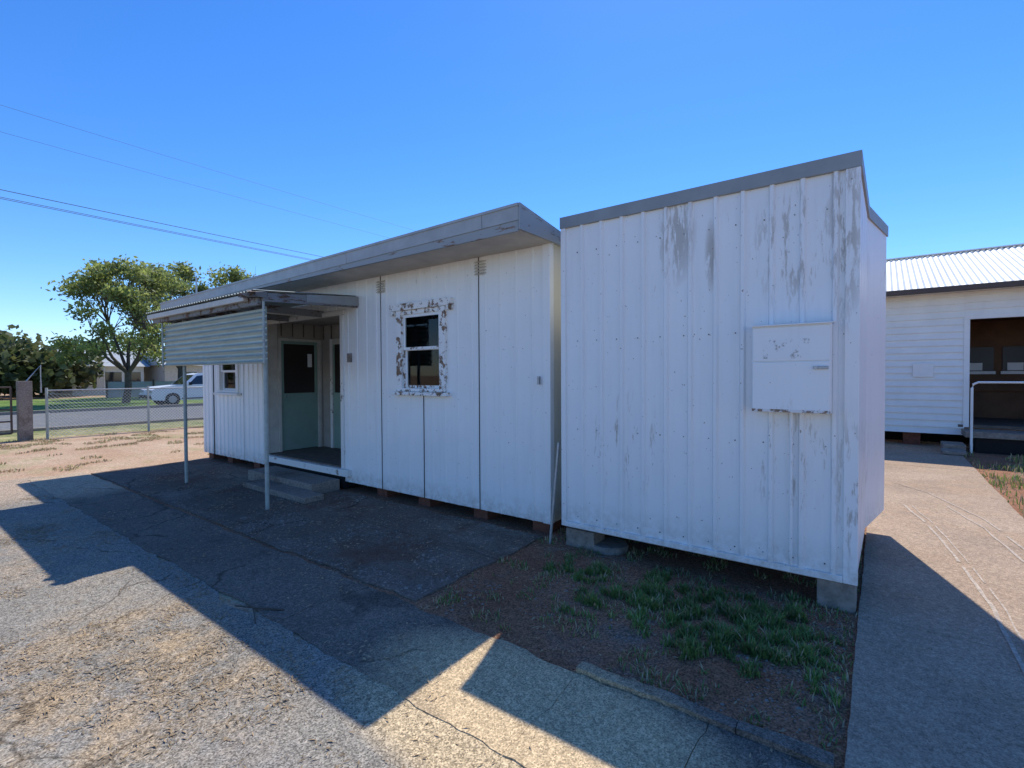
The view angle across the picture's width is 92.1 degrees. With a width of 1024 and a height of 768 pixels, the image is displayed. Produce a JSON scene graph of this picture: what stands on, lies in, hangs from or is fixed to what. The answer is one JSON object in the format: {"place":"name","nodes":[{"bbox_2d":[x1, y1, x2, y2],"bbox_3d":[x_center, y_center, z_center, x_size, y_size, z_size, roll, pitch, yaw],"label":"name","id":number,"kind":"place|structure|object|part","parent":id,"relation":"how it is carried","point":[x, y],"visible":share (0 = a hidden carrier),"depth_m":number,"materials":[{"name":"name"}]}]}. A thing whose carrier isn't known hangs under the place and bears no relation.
{"place":"outdoors","nodes":[
{"label":"outdoors","id":0,"kind":"place"},
{"bbox_2d":[0,406,202,429],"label":"road","id":1,"kind":"structure","parent":0,"point":[39,420],"depth_m":19.62,"materials":[{"name":"grey asphalt"}]},
{"bbox_2d":[0,397,202,411],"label":"roadside lawn","id":2,"kind":"structure","parent":0,"point":[38,404],"depth_m":29.49,"materials":[{"name":"green plant"}]},
{"bbox_2d":[41,254,193,402],"bbox_3d":[-23.285,-3.323,30.545,7.409,9.197,8.250,1,1,37],"label":"gum tree","id":3,"kind":"object","parent":2,"relation":"on","point":[137,302],"visible":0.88,"depth_m":28.87,"materials":[{"name":"green plant"}]},
{"bbox_2d":[105,379,174,397],"bbox_3d":[-16.220,-0.080,56.788,0.200,1.350,48.500,1,1,37],"label":"paling fence","id":4,"kind":"object","parent":2,"relation":"on","point":[141,384],"visible":0.07,"depth_m":38.76,"materials":[{"name":"grey wood"}]},
{"bbox_2d":[121,260,209,378],"bbox_3d":[-26.727,-4.268,39.541,7.338,10.773,7.645,1,1,37],"label":"gum tree","id":5,"kind":"object","parent":2,"relation":"on","point":[185,273],"visible":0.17,"depth_m":38.28,"materials":[{"name":"green plant"}]},
{"bbox_2d":[139,373,202,404],"bbox_3d":[-18.040,0.253,28.478,2.100,1.789,5.300,1,1,37],"label":"pickup truck","id":6,"kind":"object","parent":2,"relation":"on","point":[194,379],"visible":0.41,"depth_m":27.24,"materials":[{"name":"white metal"}]},
{"bbox_3d":[-17.683,-0.238,27.632,0.146,0.520,0.830,1,1,37],"label":"window front","id":7,"kind":"part","parent":6,"relation":"part of","materials":[{"name":"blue glass"}]},
{"bbox_2d":[191,264,255,291],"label":"gum tree","id":8,"kind":"object","parent":2,"relation":"on","point":[235,274],"visible":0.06,"depth_m":40.13,"materials":[{"name":"green plant"}]},
{"bbox_2d":[0,426,208,473],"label":"dry grass","id":9,"kind":"structure","parent":0,"point":[42,441],"depth_m":11.69,"materials":[{"name":"brown plant"}]},
{"bbox_2d":[0,105,414,259],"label":"power line","id":10,"kind":"object","parent":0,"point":[152,221],"visible":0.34,"depth_m":17.63,"materials":[{"name":"black metal"}]},
{"bbox_2d":[27,472,816,767],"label":"concrete kerb path","id":11,"kind":"structure","parent":0,"point":[516,720],"depth_m":2.72,"materials":[{"name":"grey concrete"}]},
{"bbox_2d":[234,605,283,610],"bbox_3d":[-1.725,1.520,3.355,0.373,0.021,0.036,0,1,10],"label":"twig","id":12,"kind":"object","parent":11,"relation":"on","point":[258,607],"visible":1,"depth_m":3.34,"materials":[{"name":"brown wood"}]},
{"bbox_2d":[0,392,1023,711],"bbox_3d":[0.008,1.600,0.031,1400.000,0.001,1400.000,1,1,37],"label":"ground","id":13,"kind":"structure","parent":0,"point":[114,454],"depth_m":10.24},
{"bbox_2d":[0,365,41,440],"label":"farm gate","id":14,"kind":"structure","parent":13,"relation":"on","point":[24,403],"depth_m":12.32,"materials":[{"name":"concrete"}]},
{"bbox_2d":[0,324,160,396],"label":"distant trees","id":15,"kind":"object","parent":13,"relation":"on","point":[18,362],"visible":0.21,"depth_m":36.52,"materials":[{"name":"green plant"}]},
{"bbox_2d":[50,350,149,395],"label":"cottage","id":16,"kind":"structure","parent":13,"relation":"on","point":[113,373],"depth_m":43.36,"materials":[{"name":"paint"}]},
{"bbox_2d":[105,372,121,381],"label":"house window","id":17,"kind":"structure","parent":16,"relation":"in","point":[110,376],"depth_m":43.34,"materials":[{"name":"clear glass"}]},
{"bbox_2d":[124,372,140,381],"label":"house window","id":18,"kind":"structure","parent":16,"relation":"in","point":[136,376],"depth_m":44.65,"materials":[{"name":"clear glass"}]},
{"bbox_2d":[0,417,202,433],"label":"road kerb","id":19,"kind":"structure","parent":13,"relation":"on","point":[68,427],"depth_m":15.72,"materials":[{"name":"concrete"}]},
{"bbox_2d":[0,403,202,414],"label":"road kerb","id":20,"kind":"structure","parent":13,"relation":"on","point":[87,409],"depth_m":23.36,"materials":[{"name":"concrete"}]},
{"bbox_2d":[0,420,203,441],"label":"road verge","id":21,"kind":"structure","parent":13,"relation":"on","point":[36,435],"depth_m":14.68,"materials":[{"name":"green plant"}]},
{"bbox_2d":[45,386,203,438],"bbox_3d":[-5.719,0.564,21.137,0.066,1.320,21.033,1,1,37],"label":"chain link fence","id":22,"kind":"object","parent":13,"relation":"on","point":[148,413],"visible":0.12,"depth_m":13.91,"materials":[{"name":"metal"}]},
{"bbox_2d":[140,351,202,380],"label":"cottage","id":23,"kind":"structure","parent":13,"relation":"on","point":[154,371],"depth_m":45.85,"materials":[{"name":"paint"}]},
{"bbox_2d":[0,479,529,767],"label":"asphalt yard","id":24,"kind":"structure","parent":13,"relation":"on","point":[338,721],"depth_m":2.59,"materials":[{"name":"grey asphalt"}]},
{"bbox_2d":[91,459,544,601],"bbox_3d":[-3.307,1.508,6.473,7.814,0.070,1.728,1,1,37],"label":"concrete apron","id":25,"kind":"object","parent":13,"relation":"on","point":[379,553],"visible":0.68,"depth_m":5.10,"materials":[{"name":"grey concrete"}]},
{"bbox_2d":[152,476,503,595],"bbox_3d":[-2.354,1.478,5.764,5.367,0.012,1.669,1,1,37],"label":"apron debris","id":26,"kind":"object","parent":25,"relation":"on","point":[419,585],"visible":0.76,"depth_m":5.01,"materials":[{"name":"plant"}]},
{"bbox_2d":[93,457,866,767],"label":"dirt bed","id":27,"kind":"object","parent":13,"relation":"on","point":[744,579],"visible":0.25,"depth_m":3.18,"materials":[{"name":"brown soil"}]},
{"bbox_2d":[145,202,564,533],"bbox_3d":[-2.071,-0.252,8.490,8.410,3.400,5.877,1,1,37],"label":"demountable hut","id":28,"kind":"object","parent":27,"relation":"on","point":[424,364],"visible":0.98,"depth_m":5.96,"materials":[{"name":"paint"}]},
{"bbox_2d":[223,364,234,369],"bbox_3d":[-5.120,-0.365,8.953,0.560,0.230,0.003,1,1,37],"label":"side window glass top","id":29,"kind":"structure","parent":28,"relation":"in","point":[231,366],"depth_m":8.96,"materials":[{"name":"black"}]},
{"bbox_2d":[225,372,234,387],"bbox_3d":[-5.101,-0.066,8.983,0.560,0.290,0.003,1,1,37],"label":"side window glass bottom","id":30,"kind":"structure","parent":28,"relation":"in","point":[229,376],"depth_m":9.02,"materials":[{"name":"black"}]},
{"bbox_2d":[281,341,316,344],"bbox_3d":[-3.706,-0.712,8.583,0.034,0.048,0.670,1,1,37],"label":"door top","id":31,"kind":"structure","parent":28,"relation":"in","point":[282,342],"depth_m":8.58,"materials":[{"name":"green wood"}]},
{"bbox_2d":[282,397,317,450],"bbox_3d":[-3.700,0.679,8.611,0.030,0.890,0.670,1,1,37],"label":"door lower","id":32,"kind":"structure","parent":28,"relation":"in","point":[299,415],"depth_m":8.59,"materials":[{"name":"teal wood"}]},
{"bbox_2d":[334,397,340,447],"bbox_3d":[-2.823,0.677,8.481,0.770,0.890,0.023,1,1,37],"label":"door lower","id":33,"kind":"structure","parent":28,"relation":"in","point":[337,407],"depth_m":8.64,"materials":[{"name":"teal wood"}]},
{"bbox_2d":[335,344,339,392],"bbox_3d":[-2.826,-0.268,8.465,0.690,0.840,0.018,1,1,37],"label":"door upper","id":34,"kind":"structure","parent":28,"relation":"in","point":[337,347],"depth_m":8.62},
{"bbox_2d":[406,314,438,346],"bbox_3d":[-1.078,-0.631,5.923,0.580,0.365,0.003,1,1,37],"label":"window glass top","id":35,"kind":"structure","parent":28,"relation":"in","point":[421,331],"depth_m":5.92,"materials":[{"name":"black"}]},
{"bbox_2d":[408,349,438,385],"bbox_3d":[-1.058,-0.196,5.955,0.580,0.425,0.003,1,1,37],"label":"window glass bottom","id":36,"kind":"structure","parent":28,"relation":"in","point":[423,365],"depth_m":5.96,"materials":[{"name":"black"}]},
{"bbox_2d":[42,462,840,767],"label":"leaf litter","id":37,"kind":"object","parent":27,"relation":"on","point":[783,730],"visible":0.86,"depth_m":3.60,"materials":[{"name":"brown plant"}]},
{"bbox_2d":[549,442,559,542],"bbox_3d":[0.403,1.033,4.688,0.128,0.953,0.028,-1,1,-27],"label":"metal pipe","id":38,"kind":"object","parent":27,"relation":"on","point":[554,492],"visible":1,"depth_m":4.68,"materials":[{"name":"grey metal"}]},
{"bbox_2d":[594,537,627,554],"bbox_3d":[0.890,1.479,4.514,0.340,0.060,0.340,1,1,37],"label":"drain cover","id":39,"kind":"object","parent":27,"relation":"on","point":[611,546],"visible":0.76,"depth_m":4.41,"materials":[{"name":"concrete"}]},
{"bbox_2d":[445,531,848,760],"bbox_3d":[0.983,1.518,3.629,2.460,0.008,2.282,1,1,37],"label":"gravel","id":40,"kind":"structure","parent":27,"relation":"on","point":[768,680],"depth_m":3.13,"materials":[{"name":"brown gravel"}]},
{"bbox_2d":[433,527,862,753],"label":"weeds","id":41,"kind":"object","parent":27,"relation":"on","point":[845,677],"visible":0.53,"depth_m":3.21,"materials":[{"name":"green plant"}]},
{"bbox_2d":[543,550,845,707],"bbox_3d":[1.069,1.475,3.397,2.101,0.110,1.338,1,1,37],"label":"grass patch","id":42,"kind":"object","parent":27,"relation":"on","point":[719,641],"visible":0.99,"depth_m":3.13,"materials":[{"name":"green plant"}]},
{"bbox_2d":[578,660,829,767],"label":"concrete edging","id":43,"kind":"object","parent":27,"relation":"on","point":[770,739],"visible":0.53,"depth_m":2.26,"materials":[{"name":"grey concrete"}]},
{"bbox_2d":[560,150,887,613],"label":"steel clad shed","id":44,"kind":"structure","parent":27,"relation":"on","point":[723,369],"depth_m":3.76,"materials":[{"name":"metal"}]},
{"bbox_2d":[753,361,829,410],"bbox_3d":[1.886,0.021,3.353,0.460,0.340,0.011,1,1,37],"label":"cabinet door lower","id":45,"kind":"structure","parent":44,"relation":"in","point":[776,385],"depth_m":3.34,"materials":[{"name":"paint"}]},
{"bbox_2d":[753,324,829,360],"bbox_3d":[1.885,-0.273,3.349,0.460,0.232,0.008,1,1,37],"label":"cabinet door upper","id":46,"kind":"structure","parent":44,"relation":"in","point":[819,335],"depth_m":3.31,"materials":[{"name":"paint"}]},
{"bbox_2d":[885,431,969,443],"bbox_3d":[12.141,1.203,9.569,15.800,0.300,0.020,1,1,37],"label":"house void","id":47,"kind":"object","parent":13,"relation":"on","point":[931,437],"depth_m":11.38,"materials":[{"name":"black"}]},
{"bbox_2d":[842,449,1023,767],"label":"footpath","id":48,"kind":"structure","parent":13,"relation":"on","point":[937,680],"depth_m":3.04,"materials":[{"name":"concrete"}]},
{"bbox_2d":[940,448,966,455],"bbox_3d":[8.545,1.312,9.563,0.350,0.060,0.500,1,1,37],"label":"loose slab","id":49,"kind":"object","parent":48,"relation":"on","point":[948,451],"depth_m":9.42,"materials":[{"name":"concrete"}]},
{"bbox_2d":[894,482,1023,548],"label":"path scratch","id":50,"kind":"object","parent":48,"relation":"on","point":[976,515],"visible":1,"depth_m":5.29},
{"bbox_2d":[902,504,1023,672],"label":"path scratch","id":51,"kind":"object","parent":48,"relation":"on","point":[1005,634],"visible":1,"depth_m":3.27},
{"bbox_2d":[913,506,1023,643],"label":"path scratch","id":52,"kind":"object","parent":48,"relation":"on","point":[1016,630],"visible":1,"depth_m":3.51},
{"bbox_2d":[947,506,1023,561],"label":"path scratch","id":53,"kind":"object","parent":48,"relation":"on","point":[1010,550],"visible":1,"depth_m":4.67},
{"bbox_2d":[962,448,1023,517],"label":"dirt yard","id":54,"kind":"structure","parent":13,"relation":"on","point":[985,458],"depth_m":7.92,"materials":[{"name":"brown soil"}]},
{"bbox_2d":[941,441,965,450],"bbox_3d":[8.926,1.277,9.996,0.340,0.170,0.550,1,1,37],"label":"step slab","id":55,"kind":"object","parent":54,"relation":"on","point":[953,445],"depth_m":9.83,"materials":[{"name":"concrete"}]},
{"bbox_2d":[964,451,1023,516],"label":"yard weeds","id":56,"kind":"object","parent":54,"relation":"on","point":[1010,467],"visible":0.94,"depth_m":7.36,"materials":[{"name":"green plant"}]},
{"bbox_2d":[970,381,1023,452],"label":"handrail","id":57,"kind":"object","parent":54,"relation":"on","point":[971,409],"visible":0.93,"depth_m":9.71,"materials":[{"name":"metal"}]},
{"bbox_2d":[973,438,1023,455],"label":"landing base","id":58,"kind":"object","parent":54,"relation":"on","point":[999,446],"visible":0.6,"depth_m":9.58,"materials":[{"name":"grey concrete"}]},
{"bbox_2d":[961,428,1023,440],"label":"landing","id":59,"kind":"object","parent":58,"relation":"on","point":[998,434],"visible":1,"depth_m":9.63,"materials":[{"name":"concrete"}]},
{"bbox_2d":[0,0,1023,351],"label":"sky","id":60,"kind":"structure","parent":0,"point":[413,115],"materials":[{"name":"blue"}]},
{"bbox_2d":[903,432,919,444],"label":"house pier","id":61,"kind":"structure","parent":0,"point":[911,438],"depth_m":10.99,"materials":[{"name":"brick"}]},
{"bbox_2d":[885,287,1023,434],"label":"front boards","id":62,"kind":"object","parent":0,"point":[924,328],"visible":0.4,"depth_m":10.68,"materials":[{"name":"paint"}]},
{"bbox_2d":[913,363,933,376],"bbox_3d":[8.937,-0.303,10.735,0.350,0.300,0.024,1,1,37],"label":"wall plate","id":63,"kind":"object","parent":62,"relation":"attached to","point":[923,369],"depth_m":10.72,"materials":[{"name":"paint"}]},
{"bbox_2d":[886,286,1023,297],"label":"eave soffit","id":64,"kind":"structure","parent":62,"relation":"attached to","point":[956,291],"depth_m":10.32,"materials":[{"name":"paint"}]},
{"bbox_2d":[886,280,1023,296],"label":"gutter","id":65,"kind":"object","parent":64,"relation":"attached to","point":[1003,284],"depth_m":10.01,"materials":[{"name":"grey metal"}]},
{"bbox_2d":[964,312,1023,319],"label":"opening head","id":66,"kind":"object","parent":62,"relation":"attached to","point":[999,315],"visible":1,"depth_m":10.04},
{"bbox_2d":[886,245,1023,290],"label":"roof front","id":67,"kind":"structure","parent":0,"point":[985,266],"depth_m":11.38,"materials":[{"name":"metal"}]},
{"bbox_3d":[14.780,-2.738,13.049,17.000,1.447,3.900,1,1,37],"label":"roof back","id":68,"kind":"object","parent":67,"relation":"attached to","visible":0},
{"bbox_2d":[886,243,1023,260],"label":"ridge cap","id":69,"kind":"object","parent":68,"relation":"on","point":[961,251],"depth_m":12.91,"materials":[{"name":"metal"}]},
{"bbox_2d":[958,417,1023,429],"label":"room floor","id":70,"kind":"structure","parent":0,"point":[1000,423],"depth_m":10.54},
{"bbox_2d":[963,319,969,426],"bbox_3d":[9.526,-0.224,10.355,0.090,2.250,0.100,1,1,37],"label":"opening jamb","id":71,"kind":"object","parent":70,"relation":"on","point":[966,367],"visible":1,"depth_m":10.32,"materials":[{"name":"paint"}]},
{"bbox_2d":[969,320,1023,418],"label":"room back","id":72,"kind":"object","parent":70,"relation":"on","point":[998,336],"visible":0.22,"depth_m":11.80,"materials":[{"name":"brown wood"}]},
{"bbox_2d":[970,347,993,370],"bbox_3d":[11.307,-0.599,11.981,0.550,0.580,0.030,1,1,37],"label":"room window","id":73,"kind":"structure","parent":72,"relation":"attached to","point":[984,356],"depth_m":11.91,"materials":[{"name":"glass"}]},
{"bbox_2d":[970,363,981,369],"bbox_3d":[11.245,-0.419,11.999,0.270,0.180,0.018,1,1,37],"label":"room window pane","id":74,"kind":"object","parent":73,"relation":"attached to","point":[975,366],"visible":0.64,"depth_m":11.98,"materials":[{"name":"white glass"}]},
{"bbox_2d":[970,371,995,373],"bbox_3d":[11.300,-0.274,11.975,0.610,0.070,0.060,1,1,37],"label":"room window sill","id":75,"kind":"structure","parent":73,"relation":"attached to","point":[982,372],"depth_m":11.90,"materials":[{"name":"white wood"}]},
{"bbox_2d":[965,312,1023,321],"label":"room ceiling","id":76,"kind":"structure","parent":72,"relation":"attached to","point":[997,319],"depth_m":11.48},
{"bbox_2d":[969,386,1023,390],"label":"room rail","id":77,"kind":"object","parent":72,"relation":"attached to","point":[977,388],"visible":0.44,"depth_m":11.74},
{"bbox_2d":[1002,346,1023,370],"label":"room window","id":78,"kind":"structure","parent":72,"relation":"attached to","point":[1012,354],"depth_m":11.62,"materials":[{"name":"glass"}]},
{"bbox_2d":[1000,371,1023,373],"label":"room window sill","id":79,"kind":"structure","parent":78,"relation":"attached to","point":[1011,372],"depth_m":11.60,"materials":[{"name":"white wood"}]},
{"bbox_2d":[1007,362,1023,369],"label":"room window pane","id":80,"kind":"object","parent":78,"relation":"attached to","point":[1016,366],"visible":1,"depth_m":11.57,"materials":[{"name":"white glass"}]}
]}

